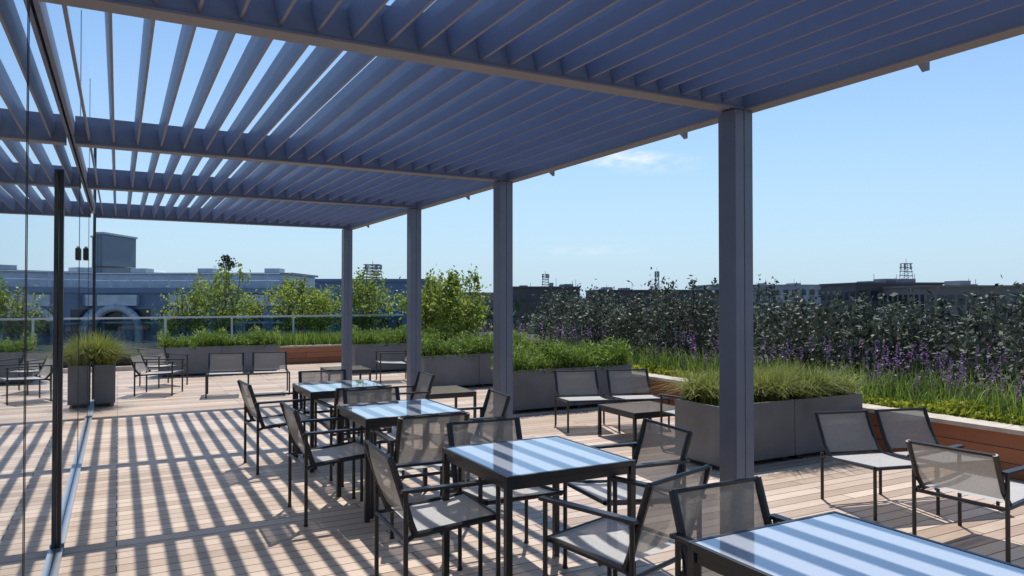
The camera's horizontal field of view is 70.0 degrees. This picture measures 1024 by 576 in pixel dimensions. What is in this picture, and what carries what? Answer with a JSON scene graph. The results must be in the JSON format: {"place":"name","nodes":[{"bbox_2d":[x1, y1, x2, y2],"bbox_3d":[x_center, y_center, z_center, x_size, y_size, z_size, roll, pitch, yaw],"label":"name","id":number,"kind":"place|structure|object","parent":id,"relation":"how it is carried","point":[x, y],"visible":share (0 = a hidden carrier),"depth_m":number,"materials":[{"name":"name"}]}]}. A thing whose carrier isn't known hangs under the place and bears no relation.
{"place":"outdoors","nodes":[
{"label":"outdoors","id":0,"kind":"place"},
{"bbox_2d":[58,362,1023,575],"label":"deck floor","id":1,"kind":"structure","parent":0,"point":[170,485],"depth_m":5.76,"materials":[{"name":"brown wood"}]},
{"bbox_2d":[0,0,96,575],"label":"glass facade","id":2,"kind":"structure","parent":1,"relation":"on","point":[47,270],"depth_m":3.63,"materials":[{"name":"clear glass"}]},
{"bbox_2d":[94,363,115,406],"bbox_3d":[-6.157,1.448,11.061,0.275,0.619,0.550,0,-1,-28],"label":"planter box","id":3,"kind":"object","parent":1,"relation":"on","point":[104,383],"visible":0.87,"depth_m":10.82,"materials":[{"name":"metal"}]},
{"bbox_2d":[91,329,156,364],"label":"ornamental grass","id":4,"kind":"object","parent":3,"relation":"in","point":[105,351],"depth_m":10.84,"materials":[{"name":"green plant"}]},
{"bbox_2d":[128,353,184,396],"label":"lounge armchair","id":5,"kind":"object","parent":1,"relation":"on","point":[139,364],"visible":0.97,"depth_m":12.17,"materials":[{"name":"grey fabric"}]},
{"bbox_2d":[137,347,188,387],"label":"lounge armchair","id":6,"kind":"object","parent":1,"relation":"on","point":[160,353],"visible":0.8,"depth_m":13.57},
{"bbox_2d":[159,344,279,376],"bbox_3d":[-6.222,1.523,15.596,2.350,0.599,0.600,0,-1,-28],"label":"planter box","id":7,"kind":"object","parent":1,"relation":"on","point":[198,360],"visible":0.41,"depth_m":15.17,"materials":[{"name":"concrete"}]},
{"bbox_2d":[154,325,284,349],"bbox_3d":[-6.255,1.043,15.602,2.654,0.544,1.031,0,-1,-28],"label":"herb planting","id":8,"kind":"object","parent":7,"relation":"in","point":[258,337],"visible":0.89,"depth_m":15.44,"materials":[{"name":"green plant"}]},
{"bbox_2d":[115,342,340,370],"bbox_3d":[-10.462,1.668,18.349,14.995,0.490,5.730,0,-1,-28],"label":"raised planting bed","id":9,"kind":"object","parent":1,"relation":"on","point":[302,354],"visible":0.21,"depth_m":18.08,"materials":[{"name":"brown wood"}]},
{"bbox_2d":[146,284,221,338],"bbox_3d":[-8.986,0.726,20.181,1.976,1.734,1.685,0,-1,-28],"label":"multi stem tree","id":10,"kind":"object","parent":9,"relation":"on","point":[181,322],"visible":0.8,"depth_m":20.01,"materials":[{"name":"green plant"}]},
{"bbox_2d":[183,260,268,337],"bbox_3d":[-7.960,0.421,20.337,2.205,2.351,2.507,0,-1,-28],"label":"multi stem tree","id":11,"kind":"object","parent":9,"relation":"on","point":[227,281],"visible":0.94,"depth_m":19.95,"materials":[{"name":"green plant"}]},
{"bbox_2d":[257,273,337,337],"bbox_3d":[-6.074,0.555,20.701,2.428,2.093,2.205,-1,-1,41],"label":"multi stem tree","id":12,"kind":"object","parent":9,"relation":"on","point":[288,292],"visible":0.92,"depth_m":20.53,"materials":[{"name":"green plant"}]},
{"bbox_2d":[285,283,340,334],"bbox_3d":[-5.796,0.599,21.748,2.131,2.035,1.704,-1,-1,40],"label":"multi stem tree","id":13,"kind":"object","parent":9,"relation":"on","point":[324,323],"visible":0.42,"depth_m":21.67,"materials":[{"name":"green plant"}]},
{"bbox_2d":[263,328,402,345],"bbox_3d":[-4.568,1.264,18.886,4.296,0.473,1.160,0,-1,-28],"label":"herb border","id":14,"kind":"object","parent":9,"relation":"on","point":[314,338],"visible":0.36,"depth_m":18.39,"materials":[{"name":"green plant"}]},
{"bbox_2d":[330,267,397,334],"bbox_3d":[-4.199,0.495,20.911,1.980,2.217,2.026,0,-1,-28],"label":"multi stem tree","id":15,"kind":"object","parent":9,"relation":"on","point":[361,289],"visible":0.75,"depth_m":20.67,"materials":[{"name":"green plant"}]},
{"bbox_2d":[205,351,289,397],"bbox_3d":[-4.421,1.438,12.258,1.304,0.676,0.716,0,-1,-20],"label":"lounge bench","id":16,"kind":"object","parent":1,"relation":"on","point":[235,361],"visible":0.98,"depth_m":12.46,"materials":[{"name":"grey fabric"}]},
{"bbox_2d":[237,380,309,474],"bbox_3d":[-2.266,1.292,6.995,0.611,0.816,0.594,0,-1,-31],"label":"armchair","id":17,"kind":"object","parent":1,"relation":"on","point":[251,406],"visible":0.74,"depth_m":6.86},
{"bbox_2d":[298,369,359,457],"bbox_3d":[-1.956,1.303,7.732,0.594,0.816,0.611,0,-1,-24],"label":"armchair","id":18,"kind":"object","parent":1,"relation":"on","point":[321,375],"visible":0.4,"depth_m":7.94,"materials":[{"name":"grey fabric"}]},
{"bbox_2d":[280,401,378,526],"bbox_3d":[-1.384,1.270,5.484,0.611,0.816,0.594,0,-1,-28],"label":"armchair","id":19,"kind":"object","parent":1,"relation":"on","point":[352,450],"visible":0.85,"depth_m":5.39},
{"bbox_2d":[292,379,388,472],"bbox_3d":[-1.696,1.334,7.246,0.780,0.740,0.800,0,-1,-28],"label":"dining table","id":20,"kind":"object","parent":1,"relation":"on","point":[312,391],"visible":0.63,"depth_m":7.12,"materials":[{"name":"blue glass"}]},
{"bbox_2d":[320,366,370,379],"bbox_3d":[-2.993,1.613,13.131,0.750,0.350,0.750,0,-1,-25],"label":"coffee table","id":21,"kind":"object","parent":1,"relation":"on","point":[359,369],"visible":0.55,"depth_m":13.04,"materials":[{"name":"brown"}]},
{"bbox_2d":[314,385,391,480],"bbox_3d":[-1.461,1.289,6.748,0.594,0.816,0.611,0,-1,-30],"label":"armchair","id":22,"kind":"object","parent":1,"relation":"on","point":[331,424],"visible":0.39,"depth_m":6.47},
{"bbox_2d":[341,386,426,501],"bbox_3d":[-1.092,1.280,6.164,0.594,0.816,0.611,0,-1,-30],"label":"armchair","id":23,"kind":"object","parent":1,"relation":"on","point":[367,395],"visible":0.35,"depth_m":6.32,"materials":[{"name":"grey fabric"}]},
{"bbox_2d":[375,350,406,382],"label":"lounge armchair","id":24,"kind":"object","parent":1,"relation":"on","point":[402,362],"visible":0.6,"depth_m":14.31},
{"bbox_2d":[336,398,464,522],"bbox_3d":[-0.891,1.312,5.749,0.780,0.740,0.800,0,-1,-28],"label":"dining table","id":25,"kind":"object","parent":1,"relation":"on","point":[367,416],"visible":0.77,"depth_m":5.62,"materials":[{"name":"black glass"}]},
{"bbox_2d":[352,341,454,370],"bbox_3d":[-2.443,1.524,16.382,2.350,0.619,0.600,0,-1,-28],"label":"planter box","id":26,"kind":"object","parent":1,"relation":"on","point":[364,355],"visible":0.32,"depth_m":15.80,"materials":[{"name":"concrete"}]},
{"bbox_2d":[352,323,456,346],"bbox_3d":[-2.457,1.047,16.320,2.856,0.526,1.016,0,-1,-28],"label":"herb planting","id":27,"kind":"object","parent":26,"relation":"in","point":[389,337],"visible":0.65,"depth_m":16.14,"materials":[{"name":"green plant"}]},
{"bbox_2d":[378,371,434,448],"bbox_3d":[-1.164,1.301,7.587,0.611,0.816,0.594,0,-1,-24],"label":"armchair","id":28,"kind":"object","parent":1,"relation":"on","point":[422,385],"visible":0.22,"depth_m":7.72,"materials":[{"name":"grey fabric"}]},
{"bbox_2d":[370,412,469,538],"bbox_3d":[-0.651,1.266,5.196,0.594,0.816,0.612,0,-1,-26],"label":"armchair","id":29,"kind":"object","parent":1,"relation":"on","point":[421,438],"visible":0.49,"depth_m":4.95,"materials":[{"name":"grey fabric"}]},
{"bbox_2d":[363,440,500,575],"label":"armchair","id":30,"kind":"object","parent":1,"relation":"on","point":[459,510],"visible":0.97,"depth_m":3.85,"materials":[{"name":"grey fabric"}]},
{"bbox_2d":[406,385,476,417],"bbox_3d":[-0.975,1.569,10.016,0.750,0.350,0.750,0,-1,-25],"label":"coffee table","id":31,"kind":"object","parent":1,"relation":"on","point":[455,392],"visible":0.59,"depth_m":9.83,"materials":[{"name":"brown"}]},
{"bbox_2d":[423,389,510,495],"bbox_3d":[-0.378,1.278,6.021,0.612,0.816,0.594,0,-1,-20],"label":"armchair","id":32,"kind":"object","parent":1,"relation":"on","point":[496,404],"visible":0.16,"depth_m":6.17,"materials":[{"name":"grey fabric"}]},
{"bbox_2d":[421,352,528,386],"bbox_3d":[-0.730,1.492,13.443,2.120,0.599,0.600,0,-1,-28],"label":"planter box","id":33,"kind":"object","parent":1,"relation":"on","point":[465,370],"visible":0.49,"depth_m":13.00,"materials":[{"name":"concrete"}]},
{"bbox_2d":[421,329,531,358],"bbox_3d":[-0.706,1.027,13.483,2.443,0.528,1.077,0,-1,-28],"label":"herb planting","id":34,"kind":"object","parent":33,"relation":"in","point":[470,344],"visible":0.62,"depth_m":13.20,"materials":[{"name":"green plant"}]},
{"bbox_2d":[446,417,567,575],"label":"armchair","id":35,"kind":"object","parent":1,"relation":"on","point":[460,433],"visible":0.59,"depth_m":4.59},
{"bbox_2d":[32,0,1023,481],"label":"louvred pergola","id":36,"kind":"object","parent":1,"relation":"on","point":[434,102],"visible":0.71,"depth_m":4.58,"materials":[{"name":"paint"}]},
{"bbox_2d":[442,436,635,575],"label":"dining table","id":37,"kind":"object","parent":1,"relation":"on","point":[508,467],"visible":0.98,"depth_m":3.88,"materials":[{"name":"black glass"}]},
{"bbox_2d":[513,364,631,413],"bbox_3d":[0.767,1.455,10.842,2.050,0.599,0.600,0,-1,-28],"label":"planter box","id":38,"kind":"object","parent":1,"relation":"on","point":[535,390],"visible":0.5,"depth_m":10.33,"materials":[{"name":"concrete"}]},
{"bbox_2d":[491,336,635,373],"bbox_3d":[0.767,0.981,10.851,2.461,0.536,1.090,0,-1,-28],"label":"herb planting","id":39,"kind":"object","parent":38,"relation":"in","point":[551,357],"visible":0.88,"depth_m":10.70,"materials":[{"name":"green plant"}]},
{"bbox_2d":[554,369,669,432],"bbox_3d":[1.229,1.393,9.165,1.304,0.676,0.716,0,-1,-11],"label":"lounge bench","id":40,"kind":"object","parent":1,"relation":"on","point":[572,382],"visible":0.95,"depth_m":9.39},
{"bbox_2d":[538,464,711,575],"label":"armchair","id":41,"kind":"object","parent":1,"relation":"on","point":[614,541],"visible":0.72,"depth_m":3.33,"materials":[{"name":"grey fabric"}]},
{"bbox_2d":[567,418,692,575],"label":"armchair","id":42,"kind":"object","parent":1,"relation":"on","point":[660,450],"visible":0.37,"depth_m":4.51,"materials":[{"name":"grey fabric"}]},
{"bbox_2d":[598,401,674,441],"bbox_3d":[1.510,1.546,8.458,0.750,0.350,0.750,0,-1,-25],"label":"coffee table","id":43,"kind":"object","parent":1,"relation":"on","point":[635,411],"visible":0.67,"depth_m":8.32,"materials":[{"name":"grey metal"}]},
{"bbox_2d":[658,394,683,422],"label":"lounge armchair","id":44,"kind":"object","parent":1,"relation":"on","point":[671,412],"visible":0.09,"depth_m":7.89,"materials":[{"name":"black metal"}]},
{"bbox_2d":[669,476,792,575],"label":"armchair","id":45,"kind":"object","parent":1,"relation":"on","point":[710,509],"visible":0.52,"depth_m":3.09,"materials":[{"name":"grey fabric"}]},
{"bbox_2d":[457,332,1023,480],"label":"raised planting bed","id":46,"kind":"object","parent":1,"relation":"on","point":[1004,442],"visible":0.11,"depth_m":6.90,"materials":[{"name":"brown wood"}]},
{"bbox_2d":[388,263,461,333],"bbox_3d":[-2.135,0.453,18.457,1.900,2.230,1.929,0,-1,-28],"label":"multi stem tree","id":47,"kind":"object","parent":46,"relation":"on","point":[426,321],"visible":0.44,"depth_m":18.19,"materials":[{"name":"green plant"}]},
{"bbox_2d":[422,264,492,340],"bbox_3d":[-1.292,0.468,17.603,1.990,2.175,2.172,0,-1,-28],"label":"multi stem tree","id":48,"kind":"object","parent":46,"relation":"on","point":[465,316],"visible":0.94,"depth_m":17.44,"materials":[{"name":"green plant"}]},
{"bbox_2d":[453,320,1023,424],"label":"lavender border","id":49,"kind":"object","parent":46,"relation":"on","point":[925,392],"visible":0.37,"depth_m":8.33,"materials":[{"name":"plant"}]},
{"bbox_2d":[520,267,1023,408],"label":"shrub hedge","id":50,"kind":"object","parent":46,"relation":"on","point":[635,324],"visible":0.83,"depth_m":10.38,"materials":[{"name":"green plant"}]},
{"bbox_2d":[527,350,1023,425],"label":"groundcover planting","id":51,"kind":"object","parent":46,"relation":"on","point":[982,414],"visible":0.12,"depth_m":7.45,"materials":[{"name":"green plant"}]},
{"bbox_2d":[675,391,862,469],"bbox_3d":[2.658,1.407,7.488,2.040,0.599,0.600,0,-1,-28],"label":"planter box","id":52,"kind":"object","parent":1,"relation":"on","point":[784,430],"visible":0.52,"depth_m":7.12,"materials":[{"name":"metal"}]},
{"bbox_2d":[646,353,880,405],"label":"ornamental grass","id":53,"kind":"object","parent":52,"relation":"in","point":[781,384],"depth_m":7.34,"materials":[{"name":"green plant"}]},
{"bbox_2d":[687,511,1023,575],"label":"dining table","id":54,"kind":"object","parent":1,"relation":"on","point":[833,543],"visible":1,"depth_m":2.49,"materials":[{"name":"grey glass"}]},
{"bbox_2d":[814,407,999,520],"bbox_3d":[3.071,1.344,5.740,1.124,0.676,0.716,0,-1,-14],"label":"lounge bench","id":55,"kind":"object","parent":1,"relation":"on","point":[841,431],"visible":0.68,"depth_m":5.96,"materials":[{"name":"grey fabric"}]},
{"bbox_2d":[906,439,1023,562],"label":"lounge armchair","id":56,"kind":"object","parent":1,"relation":"on","point":[957,469],"visible":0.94,"depth_m":4.58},
{"bbox_2d":[81,0,1023,298],"label":"sky","id":57,"kind":"structure","parent":0,"point":[855,182],"materials":[{"name":"blue"}]},
{"bbox_2d":[372,285,1023,375],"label":"distant trees","id":58,"kind":"object","parent":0,"point":[517,306],"visible":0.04,"depth_m":72.20,"materials":[{"name":"green plant"}]},
{"bbox_3d":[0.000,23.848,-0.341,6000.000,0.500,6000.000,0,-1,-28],"label":"ground","id":59,"kind":"structure","parent":0,"visible":0},
{"bbox_2d":[95,293,331,343],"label":"walls","id":60,"kind":"structure","parent":59,"relation":"on","point":[127,331],"depth_m":41.12,"materials":[{"name":"blue metal"}]},
{"bbox_2d":[95,266,317,342],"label":"building","id":61,"kind":"structure","parent":60,"relation":"on","point":[153,278],"depth_m":43.15,"materials":[{"name":"glass"}]},
{"bbox_2d":[96,232,137,272],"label":"plant tower","id":62,"kind":"structure","parent":61,"relation":"on","point":[116,250],"depth_m":59.49,"materials":[{"name":"metal"}]},
{"bbox_2d":[213,255,238,271],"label":"rooftop tree","id":63,"kind":"object","parent":61,"relation":"on","point":[228,261],"visible":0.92,"depth_m":45.60,"materials":[{"name":"green plant"}]},
{"bbox_2d":[96,288,333,293],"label":"parapet","id":64,"kind":"structure","parent":60,"relation":"on","point":[138,290],"depth_m":40.99,"materials":[{"name":"grey concrete"}]},
{"bbox_2d":[105,309,330,329],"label":"windows","id":65,"kind":"structure","parent":60,"relation":"attached to","point":[118,326],"depth_m":41.09,"materials":[{"name":"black glass"}]},
{"bbox_2d":[315,282,425,330],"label":"walls","id":66,"kind":"structure","parent":59,"relation":"on","point":[398,286],"depth_m":67.05,"materials":[{"name":"grey concrete"}]},
{"bbox_2d":[315,279,425,281],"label":"parapet","id":67,"kind":"structure","parent":66,"relation":"on","point":[378,280],"depth_m":66.91,"materials":[{"name":"grey metal"}]},
{"bbox_2d":[363,264,382,278],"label":"antenna mast","id":68,"kind":"object","parent":67,"relation":"on","point":[375,267],"visible":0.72,"depth_m":68.83,"materials":[{"name":"metal"}]},
{"bbox_2d":[332,292,432,334],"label":"windows","id":69,"kind":"structure","parent":66,"relation":"attached to","point":[382,309],"depth_m":66.99,"materials":[{"name":"blue glass"}]},
{"bbox_2d":[513,288,579,333],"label":"walls","id":70,"kind":"structure","parent":59,"relation":"on","point":[518,292],"depth_m":114.81,"materials":[{"name":"grey concrete"}]},
{"bbox_2d":[513,294,577,323],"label":"windows","id":71,"kind":"structure","parent":70,"relation":"attached to","point":[524,297],"depth_m":114.78,"materials":[{"name":"black glass"}]},
{"bbox_2d":[513,286,580,287],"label":"parapet","id":72,"kind":"structure","parent":70,"relation":"on","point":[545,286],"depth_m":114.69,"materials":[{"name":"grey concrete"}]},
{"bbox_2d":[542,271,548,285],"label":"antenna mast","id":73,"kind":"object","parent":72,"relation":"on","point":[546,276],"visible":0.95,"depth_m":117.13,"materials":[{"name":"metal"}]},
{"bbox_2d":[519,281,572,285],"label":"roof plant","id":74,"kind":"object","parent":72,"relation":"on","point":[550,284],"visible":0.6,"depth_m":118.44,"materials":[{"name":"grey metal"}]},
{"bbox_2d":[459,292,817,348],"bbox_3d":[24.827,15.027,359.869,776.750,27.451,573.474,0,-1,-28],"label":"distant city blocks","id":75,"kind":"structure","parent":59,"relation":"on","point":[489,303],"depth_m":149.57,"materials":[{"name":"grey concrete"}]},
{"bbox_2d":[586,291,718,334],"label":"walls","id":76,"kind":"structure","parent":59,"relation":"on","point":[629,293],"depth_m":125.53,"materials":[{"name":"grey concrete"}]},
{"bbox_2d":[585,290,718,291],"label":"parapet","id":77,"kind":"structure","parent":76,"relation":"on","point":[643,290],"depth_m":125.39,"materials":[{"name":"grey concrete"}]},
{"bbox_2d":[598,285,629,289],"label":"roof plant","id":78,"kind":"object","parent":77,"relation":"on","point":[609,288],"visible":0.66,"depth_m":129.15,"materials":[{"name":"grey metal"}]},
{"bbox_2d":[654,271,659,289],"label":"antenna mast","id":79,"kind":"object","parent":77,"relation":"on","point":[657,273],"visible":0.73,"depth_m":127.52,"materials":[{"name":"metal"}]},
{"bbox_2d":[586,297,718,303],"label":"windows","id":80,"kind":"structure","parent":76,"relation":"attached to","point":[647,299],"depth_m":125.49,"materials":[{"name":"black glass"}]},
{"bbox_2d":[694,286,820,314],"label":"walls","id":81,"kind":"structure","parent":59,"relation":"on","point":[791,288],"depth_m":172.84,"materials":[{"name":"grey concrete"}]},
{"bbox_2d":[697,284,818,286],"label":"parapet","id":82,"kind":"structure","parent":81,"relation":"on","point":[774,285],"depth_m":172.71,"materials":[{"name":"grey concrete"}]},
{"bbox_2d":[753,290,820,308],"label":"windows","id":83,"kind":"structure","parent":81,"relation":"attached to","point":[786,292],"depth_m":172.81,"materials":[{"name":"black glass"}]},
{"bbox_2d":[821,284,942,351],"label":"walls","id":84,"kind":"structure","parent":59,"relation":"on","point":[856,288],"depth_m":104.46,"materials":[{"name":"grey concrete"}]},
{"bbox_2d":[821,291,878,319],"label":"windows","id":85,"kind":"structure","parent":84,"relation":"attached to","point":[875,294],"depth_m":107.04,"materials":[{"name":"black glass"}]},
{"bbox_2d":[819,282,943,285],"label":"parapet","id":86,"kind":"structure","parent":84,"relation":"on","point":[853,283],"depth_m":104.32,"materials":[{"name":"grey concrete"}]},
{"bbox_2d":[858,274,915,281],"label":"roof plant","id":87,"kind":"object","parent":86,"relation":"on","point":[895,280],"visible":0.61,"depth_m":108.07,"materials":[{"name":"grey metal"}]},
{"bbox_2d":[899,263,912,278],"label":"antenna mast","id":88,"kind":"object","parent":86,"relation":"on","point":[905,268],"visible":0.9,"depth_m":108.33,"materials":[{"name":"metal"}]},
{"bbox_2d":[883,288,1023,371],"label":"walls","id":89,"kind":"structure","parent":59,"relation":"on","point":[939,291],"depth_m":93.73,"materials":[{"name":"grey brick"}]},
{"bbox_2d":[882,285,1023,288],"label":"parapet","id":90,"kind":"structure","parent":89,"relation":"on","point":[956,286],"depth_m":93.59,"materials":[{"name":"grey concrete"}]},
{"bbox_2d":[944,279,1023,284],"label":"roof plant","id":91,"kind":"object","parent":90,"relation":"on","point":[957,282],"visible":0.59,"depth_m":97.96,"materials":[{"name":"grey metal"}]},
{"bbox_2d":[884,295,1023,357],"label":"windows","id":92,"kind":"structure","parent":89,"relation":"attached to","point":[952,297],"depth_m":93.69,"materials":[{"name":"black glass"}]},
{"bbox_3d":[-2.641,12.714,5.779,25.000,21.940,37.000,0,-1,-28],"label":"terrace building","id":93,"kind":"object","parent":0,"visible":0},
{"bbox_2d":[95,314,403,363],"bbox_3d":[-9.651,1.261,16.832,15.020,1.160,0.070,0,-1,-28],"label":"glass balustrade","id":94,"kind":"object","parent":93,"relation":"on","point":[231,325],"visible":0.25,"depth_m":18.24,"materials":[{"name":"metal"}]}
]}

